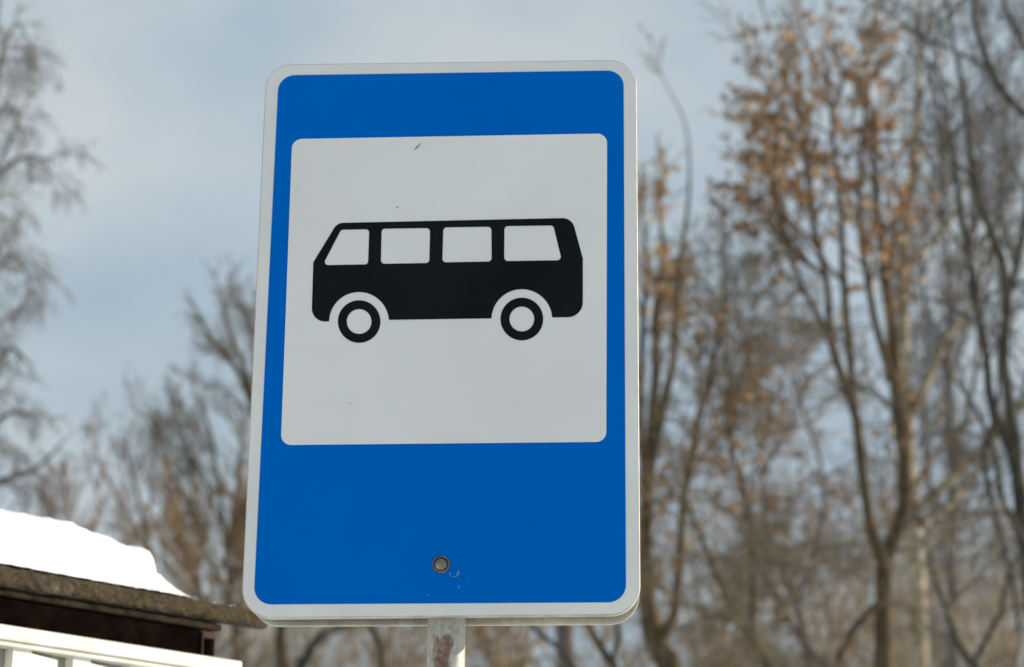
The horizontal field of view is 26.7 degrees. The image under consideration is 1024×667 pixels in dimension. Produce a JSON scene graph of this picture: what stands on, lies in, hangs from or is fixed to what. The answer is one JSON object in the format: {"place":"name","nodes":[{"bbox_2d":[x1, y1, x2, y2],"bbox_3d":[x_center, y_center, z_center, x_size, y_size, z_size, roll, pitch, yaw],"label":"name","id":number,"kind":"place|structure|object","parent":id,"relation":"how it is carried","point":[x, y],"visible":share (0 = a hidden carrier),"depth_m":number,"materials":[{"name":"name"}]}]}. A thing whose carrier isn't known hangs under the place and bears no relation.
{"place":"outdoors","nodes":[
{"label":"outdoors","id":0,"kind":"place"},
{"bbox_2d":[0,509,234,605],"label":"snow","id":1,"kind":"structure","parent":0,"point":[49,545],"depth_m":4.25,"materials":[{"name":"white snow"}]},
{"bbox_2d":[0,0,1023,666],"label":"sky","id":2,"kind":"structure","parent":0,"point":[171,93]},
{"bbox_3d":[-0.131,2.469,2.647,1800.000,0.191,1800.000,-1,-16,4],"label":"ground","id":3,"kind":"structure","parent":0,"visible":0},
{"bbox_2d":[0,0,105,519],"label":"birch tree","id":4,"kind":"object","parent":3,"relation":"on","point":[14,475],"visible":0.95,"depth_m":21.14,"materials":[{"name":"grey plant"}]},
{"bbox_2d":[32,450,164,545],"bbox_3d":[-5.366,5.422,27.394,1.857,8.105,1.237,-5,-17,17],"label":"bush","id":5,"kind":"object","parent":3,"relation":"on","point":[64,465],"visible":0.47,"depth_m":28.27,"materials":[{"name":"brown plant"}]},
{"bbox_2d":[0,565,266,666],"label":"roof","id":6,"kind":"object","parent":3,"relation":"on","point":[47,620],"visible":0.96,"depth_m":4.28,"materials":[{"name":"beige paint"}]},
{"bbox_2d":[77,360,202,580],"bbox_3d":[-4.371,4.478,25.245,1.613,8.730,2.255,-1,-16,4],"label":"tree","id":7,"kind":"object","parent":3,"relation":"on","point":[144,531],"visible":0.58,"depth_m":26.13,"materials":[{"name":"brown plant"}]},
{"bbox_2d":[119,452,265,666],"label":"bush","id":8,"kind":"object","parent":3,"relation":"on","point":[178,539],"visible":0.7,"depth_m":20.09,"materials":[{"name":"brown plant"}]},
{"bbox_2d":[130,352,320,666],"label":"tree","id":9,"kind":"object","parent":3,"relation":"on","point":[192,459],"visible":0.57,"depth_m":23.12,"materials":[{"name":"brown plant"}]},
{"bbox_2d":[173,254,287,666],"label":"tree","id":10,"kind":"object","parent":3,"relation":"on","point":[281,658],"visible":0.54,"depth_m":22.01,"materials":[{"name":"brown plant"}]},
{"bbox_2d":[293,627,383,666],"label":"tree","id":11,"kind":"object","parent":3,"relation":"on","point":[321,637],"visible":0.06,"depth_m":13.58,"materials":[{"name":"brown plant"}]},
{"bbox_2d":[346,626,469,666],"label":"bush","id":12,"kind":"object","parent":3,"relation":"on","point":[393,661],"visible":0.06,"depth_m":21.95,"materials":[{"name":"brown plant"}]},
{"bbox_2d":[242,60,639,666],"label":"bus stop sign","id":13,"kind":"object","parent":3,"relation":"on","point":[444,432],"visible":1,"depth_m":3.36,"materials":[{"name":"metal"}]},
{"bbox_2d":[400,626,604,666],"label":"bush","id":14,"kind":"object","parent":3,"relation":"on","point":[490,653],"visible":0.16,"depth_m":20.91,"materials":[{"name":"brown plant"}]},
{"bbox_2d":[550,625,574,666],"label":"tree","id":15,"kind":"object","parent":3,"relation":"on","point":[564,641],"visible":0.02,"depth_m":24.96,"materials":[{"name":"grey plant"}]},
{"bbox_2d":[413,502,739,666],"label":"tree","id":16,"kind":"object","parent":3,"relation":"on","point":[608,658],"visible":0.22,"depth_m":13.98,"materials":[{"name":"brown plant"}]},
{"bbox_2d":[157,376,1023,666],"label":"distant wood","id":17,"kind":"object","parent":3,"relation":"on","point":[899,648],"visible":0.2,"depth_m":48.22,"materials":[{"name":"brown plant"}]},
{"bbox_2d":[637,24,787,666],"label":"tree","id":18,"kind":"object","parent":3,"relation":"on","point":[653,629],"visible":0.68,"depth_m":16.98,"materials":[{"name":"brown plant"}]},
{"bbox_2d":[627,483,834,666],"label":"bush","id":19,"kind":"object","parent":3,"relation":"on","point":[699,649],"visible":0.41,"depth_m":23.89,"materials":[{"name":"brown plant"}]},
{"bbox_2d":[602,197,888,666],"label":"tree","id":20,"kind":"object","parent":3,"relation":"on","point":[736,619],"visible":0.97,"depth_m":15.51,"materials":[{"name":"brown plant"}]},
{"bbox_2d":[660,237,969,666],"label":"tree","id":21,"kind":"object","parent":3,"relation":"on","point":[808,649],"visible":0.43,"depth_m":24.00,"materials":[{"name":"brown plant"}]},
{"bbox_2d":[746,481,920,666],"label":"bush","id":22,"kind":"object","parent":3,"relation":"on","point":[831,621],"visible":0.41,"depth_m":24.98,"materials":[{"name":"brown plant"}]},
{"bbox_2d":[694,0,988,666],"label":"tree","id":23,"kind":"object","parent":3,"relation":"on","point":[775,153],"visible":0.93,"depth_m":16.38,"materials":[{"name":"brown plant"}]},
{"bbox_2d":[793,0,1023,666],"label":"tree","id":24,"kind":"object","parent":3,"relation":"on","point":[1009,433],"visible":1,"depth_m":14.48,"materials":[{"name":"brown plant"}]},
{"bbox_2d":[812,410,1023,666],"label":"tree","id":25,"kind":"object","parent":3,"relation":"on","point":[973,662],"visible":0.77,"depth_m":15.96,"materials":[{"name":"brown plant"}]},
{"bbox_2d":[842,0,1023,666],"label":"birch tree","id":26,"kind":"object","parent":3,"relation":"on","point":[919,642],"visible":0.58,"depth_m":19.57,"materials":[{"name":"brown plant"}]},
{"bbox_2d":[848,0,1023,666],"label":"tree","id":27,"kind":"object","parent":3,"relation":"on","point":[952,589],"visible":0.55,"depth_m":27.23,"materials":[{"name":"brown plant"}]},
{"bbox_2d":[893,478,1023,666],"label":"bush","id":28,"kind":"object","parent":3,"relation":"on","point":[994,652],"visible":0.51,"depth_m":22.93,"materials":[{"name":"brown plant"}]}
]}

